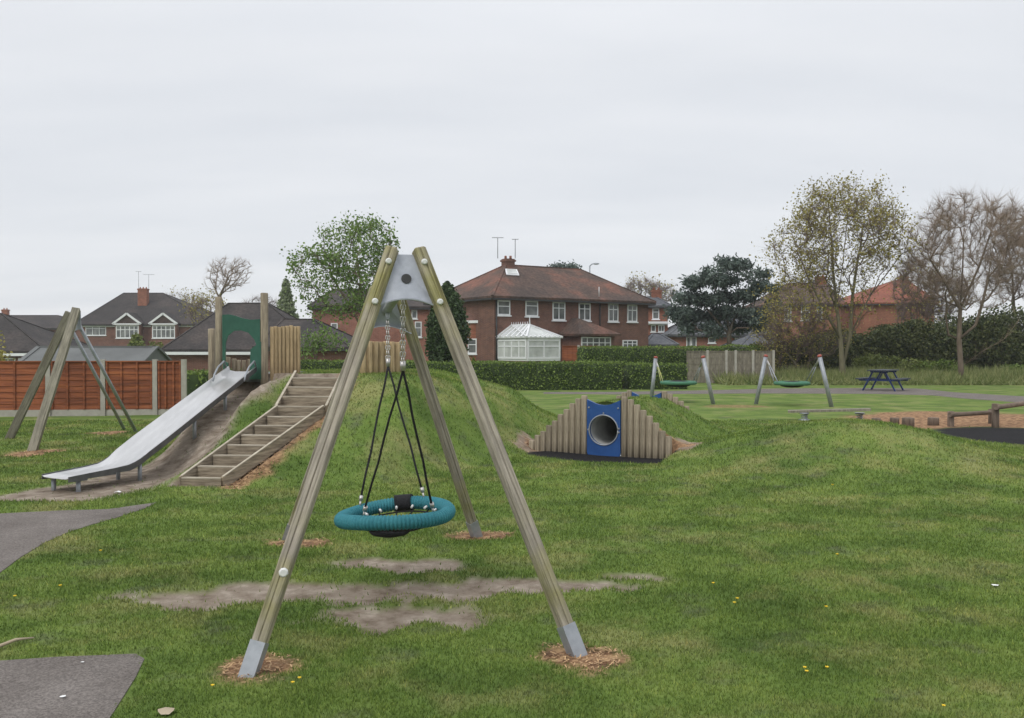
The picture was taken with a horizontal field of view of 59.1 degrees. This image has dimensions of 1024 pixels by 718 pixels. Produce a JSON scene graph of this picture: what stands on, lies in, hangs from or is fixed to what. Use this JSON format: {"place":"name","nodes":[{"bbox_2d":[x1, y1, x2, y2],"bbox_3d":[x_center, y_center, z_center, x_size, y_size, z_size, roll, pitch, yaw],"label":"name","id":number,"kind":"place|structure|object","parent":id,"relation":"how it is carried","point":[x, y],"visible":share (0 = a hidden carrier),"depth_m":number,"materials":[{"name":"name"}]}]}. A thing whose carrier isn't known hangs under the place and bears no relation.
{"place":"outdoors","nodes":[
{"label":"outdoors","id":0,"kind":"place"},
{"bbox_2d":[0,654,143,717],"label":"path","id":1,"kind":"structure","parent":0,"point":[94,686],"depth_m":5.43,"materials":[{"name":"grey asphalt"}]},
{"bbox_2d":[0,502,155,572],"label":"path","id":2,"kind":"structure","parent":0,"point":[22,533],"depth_m":10.36,"materials":[{"name":"grey asphalt"}]},
{"bbox_2d":[0,367,1023,717],"bbox_3d":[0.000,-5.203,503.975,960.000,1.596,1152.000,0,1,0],"label":"ground","id":3,"kind":"structure","parent":0,"point":[178,456],"depth_m":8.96,"materials":[{"name":"green plant"}]},
{"bbox_2d":[0,331,14,360],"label":"shrub","id":4,"kind":"object","parent":3,"relation":"on","point":[2,352],"visible":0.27,"depth_m":41.88,"materials":[{"name":"green plant"}]},
{"bbox_2d":[0,637,33,647],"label":"stick","id":5,"kind":"object","parent":3,"relation":"on","point":[11,641],"visible":1,"depth_m":6.14,"materials":[{"name":"beige wood"}]},
{"bbox_2d":[1,308,76,338],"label":"terrace","id":6,"kind":"structure","parent":3,"relation":"on","point":[50,322],"depth_m":149.76,"materials":[{"name":"brick"}]},
{"bbox_2d":[0,313,87,360],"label":"bungalow","id":7,"kind":"object","parent":3,"relation":"on","point":[22,338],"visible":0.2,"depth_m":76.45,"materials":[{"name":"brick"}]},
{"bbox_2d":[4,307,137,450],"bbox_3d":[-10.193,0.415,20.159,2.047,3.101,4.523,0,1,7],"label":"swing frame","id":8,"kind":"object","parent":3,"relation":"on","point":[69,325],"visible":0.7,"depth_m":19.90,"materials":[{"name":"beige wood"}]},
{"bbox_2d":[0,359,186,416],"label":"panel fence","id":9,"kind":"object","parent":3,"relation":"on","point":[154,387],"visible":0.73,"depth_m":26.89,"materials":[{"name":"wood"}]},
{"bbox_2d":[18,346,171,360],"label":"garden shed","id":10,"kind":"structure","parent":3,"relation":"on","point":[124,353],"depth_m":36.76,"materials":[{"name":"grey wood"}]},
{"bbox_2d":[127,332,144,345],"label":"shrub","id":11,"kind":"object","parent":3,"relation":"on","point":[135,340],"visible":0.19,"depth_m":72.03,"materials":[{"name":"green plant"}]},
{"bbox_2d":[77,271,212,346],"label":"brick house","id":12,"kind":"structure","parent":3,"relation":"on","point":[120,319],"depth_m":134.38,"materials":[{"name":"tile"}]},
{"bbox_2d":[86,327,106,335],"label":"window","id":13,"kind":"structure","parent":12,"relation":"in","point":[90,331],"depth_m":134.34,"materials":[{"name":"white plastic"}]},
{"bbox_2d":[42,360,256,491],"bbox_3d":[-5.788,1.016,15.246,0.799,1.914,5.710,0,1,10],"label":"slide","id":14,"kind":"object","parent":3,"relation":"on","point":[140,448],"visible":0.96,"depth_m":14.96,"materials":[{"name":"metal"}]},
{"bbox_2d":[148,341,163,347],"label":"shrub","id":15,"kind":"object","parent":3,"relation":"on","point":[160,345],"visible":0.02,"depth_m":74.56,"materials":[{"name":"green plant"}]},
{"bbox_2d":[158,707,173,714],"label":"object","id":16,"kind":"object","parent":3,"relation":"on","point":[165,710],"visible":1,"depth_m":5.00,"materials":[{"name":"beige stone"}]},
{"bbox_2d":[165,285,213,309],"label":"bare tree","id":17,"kind":"object","parent":3,"relation":"on","point":[184,298],"visible":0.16,"depth_m":155.52,"materials":[{"name":"brown plant"}]},
{"bbox_2d":[177,286,226,324],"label":"bare tree","id":18,"kind":"object","parent":3,"relation":"on","point":[200,302],"visible":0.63,"depth_m":107.11,"materials":[{"name":"brown plant"}]},
{"bbox_2d":[208,328,214,379],"bbox_3d":[-6.478,0.712,19.506,0.136,2.742,1.763,0,1,-17],"label":"log palisade","id":19,"kind":"object","parent":3,"relation":"on","point":[211,351],"visible":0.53,"depth_m":18.67,"materials":[{"name":"beige wood"}]},
{"bbox_2d":[187,368,241,395],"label":"hedge","id":20,"kind":"object","parent":3,"relation":"on","point":[196,379],"visible":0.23,"depth_m":29.98,"materials":[{"name":"green plant"}]},
{"bbox_2d":[203,256,253,303],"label":"bare tree","id":21,"kind":"object","parent":3,"relation":"on","point":[225,284],"visible":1,"depth_m":113.61,"materials":[{"name":"brown plant"}]},
{"bbox_2d":[161,303,297,372],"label":"bungalow","id":22,"kind":"object","parent":3,"relation":"on","point":[190,345],"visible":0.3,"depth_m":72.89,"materials":[{"name":"brick"}]},
{"bbox_2d":[222,357,249,370],"bbox_3d":[-6.179,0.961,20.656,0.947,2.137,0.120,0,1,0],"label":"log palisade","id":23,"kind":"object","parent":3,"relation":"on","point":[236,364],"visible":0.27,"depth_m":20.60,"materials":[{"name":"beige wood"}]},
{"bbox_2d":[179,370,339,485],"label":"mound steps","id":24,"kind":"structure","parent":3,"relation":"on","point":[301,405],"depth_m":14.65,"materials":[{"name":"brown wood"}]},
{"bbox_2d":[215,293,304,384],"bbox_3d":[-5.368,-0.102,19.221,1.448,2.468,2.478,0,1,0],"label":"slide gateway","id":25,"kind":"object","parent":3,"relation":"on","point":[227,325],"visible":0.66,"depth_m":18.13,"materials":[{"name":"green plastic"}]},
{"bbox_2d":[242,293,278,306],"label":"bare tree","id":26,"kind":"object","parent":3,"relation":"on","point":[269,301],"visible":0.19,"depth_m":120.01,"materials":[{"name":"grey plant"}]},
{"bbox_2d":[270,325,299,380],"bbox_3d":[-4.615,0.135,18.375,0.097,1.646,0.706,1,1,43],"label":"log palisade","id":27,"kind":"object","parent":3,"relation":"on","point":[284,349],"visible":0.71,"depth_m":18.31,"materials":[{"name":"beige wood"}]},
{"bbox_2d":[276,277,299,318],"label":"conifer","id":28,"kind":"object","parent":3,"relation":"on","point":[285,302],"visible":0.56,"depth_m":101.49,"materials":[{"name":"green plant"}]},
{"bbox_2d":[252,319,352,370],"bbox_3d":[-13.876,-0.667,64.797,6.646,4.463,10.450,0,1,0],"label":"bungalow","id":29,"kind":"object","parent":3,"relation":"on","point":[309,324],"visible":0.27,"depth_m":61.64,"materials":[{"name":"brick"}]},
{"bbox_2d":[300,324,349,359],"bbox_3d":[-11.246,-0.290,52.828,3.658,3.537,2.218,0,1,0],"label":"tree","id":30,"kind":"object","parent":3,"relation":"on","point":[321,342],"visible":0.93,"depth_m":52.69,"materials":[{"name":"green plant"}]},
{"bbox_2d":[279,207,400,340],"bbox_3d":[-8.967,-3.256,47.885,6.510,9.604,4.967,0,1,0],"label":"leafy tree","id":31,"kind":"object","parent":3,"relation":"on","point":[358,298],"visible":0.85,"depth_m":47.43,"materials":[{"name":"green plant"}]},
{"bbox_2d":[9,422,694,681],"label":"bark chips","id":32,"kind":"object","parent":3,"relation":"on","point":[544,652],"visible":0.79,"depth_m":5.96,"materials":[{"name":"brown wood"}]},
{"bbox_2d":[300,358,413,369],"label":"hedge","id":33,"kind":"object","parent":3,"relation":"on","point":[310,364],"visible":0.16,"depth_m":46.83,"materials":[{"name":"green plant"}]},
{"bbox_2d":[306,289,430,360],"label":"brick house","id":34,"kind":"structure","parent":3,"relation":"on","point":[419,311],"depth_m":79.17,"materials":[{"name":"brick"}]},
{"bbox_2d":[411,310,417,319],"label":"window","id":35,"kind":"structure","parent":34,"relation":"in","point":[413,312],"depth_m":79.12,"materials":[{"name":"white plastic"}]},
{"bbox_2d":[415,322,422,337],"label":"window","id":36,"kind":"structure","parent":34,"relation":"in","point":[418,325],"depth_m":79.15,"materials":[{"name":"white plastic"}]},
{"bbox_2d":[359,341,404,373],"bbox_3d":[-2.608,0.115,18.271,0.158,0.964,1.264,1,1,36],"label":"log palisade","id":37,"kind":"object","parent":3,"relation":"on","point":[374,360],"visible":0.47,"depth_m":18.15,"materials":[{"name":"beige wood"}]},
{"bbox_2d":[238,245,587,677],"bbox_3d":[-0.976,0.619,7.798,2.301,2.938,4.252,0,1,-11],"label":"basket swing","id":38,"kind":"object","parent":3,"relation":"on","point":[400,280],"visible":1,"depth_m":6.52,"materials":[{"name":"brown wood"}]},
{"bbox_2d":[423,280,472,362],"bbox_3d":[-3.243,-1.203,45.565,2.517,5.550,2.439,0,1,0],"label":"conifer","id":39,"kind":"object","parent":3,"relation":"on","point":[437,348],"visible":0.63,"depth_m":45.02,"materials":[{"name":"green plant"}]},
{"bbox_2d":[405,359,622,389],"bbox_3d":[0.056,0.808,43.542,10.562,1.602,1.576,0,1,-3],"label":"hedge","id":40,"kind":"object","parent":3,"relation":"on","point":[562,375],"visible":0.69,"depth_m":43.08,"materials":[{"name":"green plant"}]},
{"bbox_2d":[423,237,655,362],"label":"brick house","id":41,"kind":"structure","parent":3,"relation":"on","point":[521,313],"depth_m":65.14,"materials":[{"name":"brick"}]},
{"bbox_2d":[468,339,476,354],"bbox_3d":[-2.851,-0.871,64.503,0.914,1.172,0.120,0,1,32],"label":"window","id":42,"kind":"structure","parent":41,"relation":"in","point":[472,345],"depth_m":64.49,"materials":[{"name":"white plastic"}]},
{"bbox_2d":[497,300,511,316],"bbox_3d":[-0.556,-3.518,62.742,1.202,1.123,0.120,0,1,-34],"label":"window","id":43,"kind":"structure","parent":41,"relation":"in","point":[503,306],"depth_m":62.76,"materials":[{"name":"white plastic"}]},
{"bbox_2d":[524,301,539,317],"bbox_3d":[1.415,-3.538,64.058,1.238,1.200,0.120,0,1,-34],"label":"window","id":44,"kind":"structure","parent":41,"relation":"in","point":[531,307],"depth_m":64.08,"materials":[{"name":"white plastic"}]},
{"bbox_2d":[551,302,566,321],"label":"window","id":45,"kind":"structure","parent":41,"relation":"in","point":[558,308],"depth_m":65.41,"materials":[{"name":"white plastic"}]},
{"bbox_2d":[579,303,591,321],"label":"window","id":46,"kind":"structure","parent":41,"relation":"in","point":[584,308],"depth_m":66.79,"materials":[{"name":"white plastic"}]},
{"bbox_2d":[581,337,610,346],"bbox_3d":[6.040,-0.949,64.573,2.861,1.256,0.120,0,1,-34],"label":"window","id":47,"kind":"structure","parent":41,"relation":"in","point":[586,341],"depth_m":64.57,"materials":[{"name":"white plastic"}]},
{"bbox_2d":[607,304,619,322],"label":"window","id":48,"kind":"structure","parent":41,"relation":"in","point":[612,308],"depth_m":68.24,"materials":[{"name":"white plastic"}]},
{"bbox_2d":[622,340,636,346],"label":"window","id":49,"kind":"structure","parent":41,"relation":"in","point":[625,343],"depth_m":69.16,"materials":[{"name":"white plastic"}]},
{"bbox_2d":[626,304,638,322],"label":"window","id":50,"kind":"structure","parent":41,"relation":"in","point":[631,309],"depth_m":69.29,"materials":[{"name":"white plastic"}]},
{"bbox_2d":[547,259,581,268],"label":"dark tree","id":51,"kind":"object","parent":3,"relation":"on","point":[568,265],"visible":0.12,"depth_m":107.34,"materials":[{"name":"green plant"}]},
{"bbox_2d":[562,345,599,363],"bbox_3d":[4.224,0.296,55.196,2.309,2.304,0.144,0,1,0],"label":"panel fence","id":52,"kind":"object","parent":3,"relation":"on","point":[569,354],"visible":0.31,"depth_m":55.18,"materials":[{"name":"wood"}]},
{"bbox_2d":[591,416,616,443],"bbox_3d":[2.352,1.322,18.461,0.629,0.629,2.976,0,1,24],"label":"tunnel pipe","id":53,"kind":"object","parent":3,"relation":"on","point":[603,429],"visible":0.38,"depth_m":17.80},
{"bbox_2d":[529,395,679,458],"bbox_3d":[1.742,1.380,17.064,3.311,1.365,0.136,0,1,24],"label":"tunnel entrance","id":54,"kind":"object","parent":3,"relation":"on","point":[639,434],"visible":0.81,"depth_m":16.99,"materials":[{"name":"brown wood"}]},
{"bbox_2d":[621,363,623,387],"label":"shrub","id":55,"kind":"object","parent":3,"relation":"on","point":[622,377],"visible":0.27,"depth_m":44.96,"materials":[{"name":"green plant"}]},
{"bbox_2d":[624,271,676,301],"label":"bare tree","id":56,"kind":"object","parent":3,"relation":"on","point":[632,286],"visible":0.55,"depth_m":179.30,"materials":[{"name":"brown plant"}]},
{"bbox_2d":[622,361,687,389],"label":"hedge","id":57,"kind":"object","parent":3,"relation":"on","point":[637,376],"visible":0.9,"depth_m":43.89,"materials":[{"name":"green plant"}]},
{"bbox_2d":[616,390,693,412],"bbox_3d":[2.966,1.360,19.869,3.311,1.331,0.136,0,1,24],"label":"tunnel entrance","id":58,"kind":"object","parent":3,"relation":"on","point":[663,394],"visible":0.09,"depth_m":19.66,"materials":[{"name":"beige wood"}]},
{"bbox_2d":[646,288,672,334],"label":"brick house","id":59,"kind":"structure","parent":3,"relation":"on","point":[657,323],"depth_m":88.75,"materials":[{"name":"red brick"}]},
{"bbox_2d":[650,325,656,332],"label":"window","id":60,"kind":"structure","parent":59,"relation":"in","point":[653,327],"depth_m":88.70,"materials":[{"name":"white plastic"}]},
{"bbox_2d":[652,308,659,319],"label":"window","id":61,"kind":"structure","parent":59,"relation":"in","point":[655,311],"depth_m":88.73,"materials":[{"name":"white plastic"}]},
{"bbox_2d":[657,325,664,332],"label":"window","id":62,"kind":"structure","parent":59,"relation":"in","point":[661,328],"depth_m":88.70,"materials":[{"name":"white plastic"}]},
{"bbox_2d":[648,333,679,348],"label":"garage","id":63,"kind":"structure","parent":3,"relation":"on","point":[655,339],"depth_m":74.88,"materials":[{"name":"brick"}]},
{"bbox_2d":[650,355,714,403],"bbox_3d":[6.188,0.797,33.435,1.363,1.885,2.797,0,1,-23],"label":"pole swing","id":64,"kind":"object","parent":3,"relation":"on","point":[677,383],"visible":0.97,"depth_m":33.05,"materials":[{"name":"grey metal"}]},
{"bbox_2d":[576,344,793,372],"bbox_3d":[10.632,0.239,54.609,13.988,2.424,1.515,0,1,-15],"label":"hedge","id":65,"kind":"object","parent":3,"relation":"on","point":[646,353],"visible":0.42,"depth_m":53.38,"materials":[{"name":"green plant"}]},
{"bbox_2d":[662,318,771,348],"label":"house","id":66,"kind":"structure","parent":3,"relation":"on","point":[696,339],"depth_m":83.98,"materials":[{"name":"brown brick"}]},
{"bbox_2d":[686,337,690,345],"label":"window","id":67,"kind":"structure","parent":66,"relation":"in","point":[688,339],"depth_m":83.96,"materials":[{"name":"white plastic"}]},
{"bbox_2d":[691,337,696,345],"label":"window","id":68,"kind":"structure","parent":66,"relation":"in","point":[693,339],"depth_m":83.96,"materials":[{"name":"white plastic"}]},
{"bbox_2d":[707,337,715,343],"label":"window","id":69,"kind":"structure","parent":66,"relation":"in","point":[710,341],"depth_m":83.92,"materials":[{"name":"white plastic"}]},
{"bbox_2d":[662,252,783,347],"bbox_3d":[14.752,-2.979,62.460,8.767,8.665,5.053,0,1,0],"label":"pine tree","id":70,"kind":"object","parent":3,"relation":"on","point":[684,318],"visible":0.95,"depth_m":61.63,"materials":[{"name":"green plant"}]},
{"bbox_2d":[686,350,774,382],"bbox_3d":[12.318,0.500,50.982,4.846,2.004,0.144,0,1,14],"label":"panel fence","id":71,"kind":"object","parent":3,"relation":"on","point":[727,361],"visible":0.62,"depth_m":50.97,"materials":[{"name":"wood"}]},
{"bbox_2d":[720,333,780,348],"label":"outbuilding","id":72,"kind":"structure","parent":3,"relation":"on","point":[743,340],"depth_m":73.69,"materials":[{"name":"brick"}]},
{"bbox_2d":[747,340,827,370],"bbox_3d":[17.066,0.073,56.633,5.366,2.858,2.857,0,1,-21],"label":"boundary shrub","id":73,"kind":"object","parent":3,"relation":"on","point":[802,358],"visible":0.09,"depth_m":56.13,"materials":[{"name":"green plant"}]},
{"bbox_2d":[754,354,833,406],"bbox_3d":[9.825,0.795,31.636,1.255,1.938,2.650,0,1,-32],"label":"pole swing","id":74,"kind":"object","parent":3,"relation":"on","point":[792,384],"visible":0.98,"depth_m":31.27,"materials":[{"name":"grey metal"}]},
{"bbox_2d":[746,275,846,342],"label":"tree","id":75,"kind":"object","parent":3,"relation":"on","point":[792,294],"depth_m":88.84,"materials":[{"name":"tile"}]},
{"bbox_2d":[743,285,856,371],"bbox_3d":[17.719,-1.490,55.155,6.919,6.187,4.732,0,1,0],"label":"shrubby tree","id":76,"kind":"object","parent":3,"relation":"on","point":[779,337],"visible":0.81,"depth_m":54.76,"materials":[{"name":"brown plant"}]},
{"bbox_2d":[792,331,855,370],"bbox_3d":[20.059,-0.202,60.283,5.627,3.371,2.931,0,1,0],"label":"boundary shrub","id":77,"kind":"object","parent":3,"relation":"on","point":[830,362],"visible":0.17,"depth_m":59.40,"materials":[{"name":"green plant"}]},
{"bbox_2d":[788,408,870,420],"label":"balance beam","id":78,"kind":"structure","parent":3,"relation":"on","point":[806,413],"depth_m":25.21,"materials":[{"name":"beige wood"}]},
{"bbox_2d":[746,169,927,374],"bbox_3d":[18.802,-4.637,51.483,9.263,12.284,7.579,0,1,-31],"label":"budding tree","id":79,"kind":"object","parent":3,"relation":"on","point":[876,229],"visible":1,"depth_m":50.93,"materials":[{"name":"green plant"}]},
{"bbox_2d":[827,326,867,367],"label":"boundary shrub","id":80,"kind":"object","parent":3,"relation":"on","point":[853,344],"visible":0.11,"depth_m":61.37,"materials":[{"name":"green plant"}]},
{"bbox_2d":[851,352,906,370],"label":"bramble","id":81,"kind":"object","parent":3,"relation":"on","point":[868,360],"visible":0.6,"depth_m":54.85,"materials":[{"name":"green plant"}]},
{"bbox_2d":[846,323,917,370],"bbox_3d":[24.688,-0.502,61.247,5.375,3.908,3.090,0,1,18],"label":"boundary shrub","id":82,"kind":"object","parent":3,"relation":"on","point":[887,340],"visible":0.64,"depth_m":60.27,"materials":[{"name":"green plant"}]},
{"bbox_2d":[841,276,937,335],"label":"brick house","id":83,"kind":"structure","parent":3,"relation":"on","point":[887,316],"depth_m":93.56,"materials":[{"name":"brown brick"}]},
{"bbox_2d":[890,418,898,423],"bbox_3d":[10.187,1.724,24.039,0.243,0.312,0.250,0,1,0],"label":"log stump","id":84,"kind":"object","parent":3,"relation":"on","point":[894,420],"visible":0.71,"depth_m":23.94,"materials":[{"name":"brown wood"}]},
{"bbox_2d":[865,319,926,365],"bbox_3d":[26.713,-0.648,62.367,5.384,4.208,3.097,0,1,0],"label":"boundary shrub","id":85,"kind":"object","parent":3,"relation":"on","point":[876,326],"visible":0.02,"depth_m":62.36,"materials":[{"name":"green plant"}]},
{"bbox_2d":[902,417,914,426],"bbox_3d":[10.352,1.708,23.592,0.316,0.348,0.324,0,1,0],"label":"log stump","id":86,"kind":"object","parent":3,"relation":"on","point":[909,421],"visible":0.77,"depth_m":23.46,"materials":[{"name":"brown wood"}]},
{"bbox_2d":[897,357,938,373],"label":"bramble","id":87,"kind":"object","parent":3,"relation":"on","point":[915,362],"visible":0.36,"depth_m":53.81,"materials":[{"name":"green plant"}]},
{"bbox_2d":[927,417,938,425],"bbox_3d":[11.149,1.712,23.888,0.292,0.324,0.300,0,1,0],"label":"log stump","id":88,"kind":"object","parent":3,"relation":"on","point":[932,421],"visible":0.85,"depth_m":23.77,"materials":[{"name":"brown wood"}]},
{"bbox_2d":[881,251,986,325],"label":"bare tree","id":89,"kind":"object","parent":3,"relation":"on","point":[901,309],"visible":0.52,"depth_m":71.38,"materials":[{"name":"brown plant"}]},
{"bbox_2d":[910,358,957,373],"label":"bramble","id":90,"kind":"object","parent":3,"relation":"on","point":[940,367],"visible":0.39,"depth_m":53.31,"materials":[{"name":"green plant"}]},
{"bbox_2d":[899,315,982,365],"bbox_3d":[28.478,-0.739,60.962,6.080,4.482,3.258,0,1,0],"label":"boundary shrub","id":91,"kind":"object","parent":3,"relation":"on","point":[933,344],"visible":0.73,"depth_m":60.23,"materials":[{"name":"green plant"}]},
{"bbox_2d":[893,185,1023,377],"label":"bare tree","id":92,"kind":"object","parent":3,"relation":"on","point":[942,217],"visible":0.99,"depth_m":51.09,"materials":[{"name":"brown plant"}]},
{"bbox_2d":[933,313,1001,369],"bbox_3d":[31.180,-0.884,62.348,5.856,4.554,3.448,0,1,0],"label":"boundary shrub","id":93,"kind":"object","parent":3,"relation":"on","point":[953,317],"visible":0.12,"depth_m":61.56,"materials":[{"name":"green plant"}]},
{"bbox_2d":[947,409,991,426],"bbox_3d":[12.143,1.669,23.848,2.033,0.638,0.226,0,1,-30],"label":"log hurdle","id":94,"kind":"object","parent":3,"relation":"on","point":[951,415],"visible":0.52,"depth_m":23.51,"materials":[{"name":"brown wood"}]},
{"bbox_2d":[962,307,1023,368],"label":"boundary shrub","id":95,"kind":"object","parent":3,"relation":"on","point":[995,332],"visible":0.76,"depth_m":60.53,"materials":[{"name":"green plant"}]},
{"bbox_2d":[978,201,1023,323],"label":"bare tree","id":96,"kind":"object","parent":3,"relation":"on","point":[1021,295],"visible":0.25,"depth_m":65.89,"materials":[{"name":"brown plant"}]},
{"bbox_2d":[985,301,1023,366],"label":"boundary shrub","id":97,"kind":"object","parent":3,"relation":"on","point":[1009,316],"visible":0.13,"depth_m":62.37,"materials":[{"name":"green plant"}]},
{"bbox_2d":[991,401,1023,427],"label":"log hurdle","id":98,"kind":"object","parent":3,"relation":"on","point":[996,407],"visible":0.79,"depth_m":23.11,"materials":[{"name":"brown wood"}]},
{"bbox_2d":[1001,363,1023,370],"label":"bramble","id":99,"kind":"object","parent":3,"relation":"on","point":[1018,366],"visible":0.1,"depth_m":53.96,"materials":[{"name":"green plant"}]},
{"bbox_2d":[0,0,1023,333],"label":"sky","id":100,"kind":"structure","parent":0,"point":[164,139],"materials":[{"name":"white"}]},
{"bbox_2d":[544,388,1023,401],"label":"path","id":101,"kind":"structure","parent":0,"point":[917,391],"depth_m":40.65,"materials":[{"name":"grey asphalt"}]},
{"bbox_2d":[855,369,910,390],"bbox_3d":[17.535,1.003,42.650,1.944,1.001,1.860,1,1,40],"label":"picnic table","id":102,"kind":"object","parent":101,"relation":"on","point":[881,372],"visible":1,"depth_m":42.44,"materials":[{"name":"blue paint"}]},
{"bbox_2d":[709,361,1023,384],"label":"rough grass","id":103,"kind":"structure","parent":0,"point":[989,376],"depth_m":50.11,"materials":[{"name":"green plant"}]}
]}

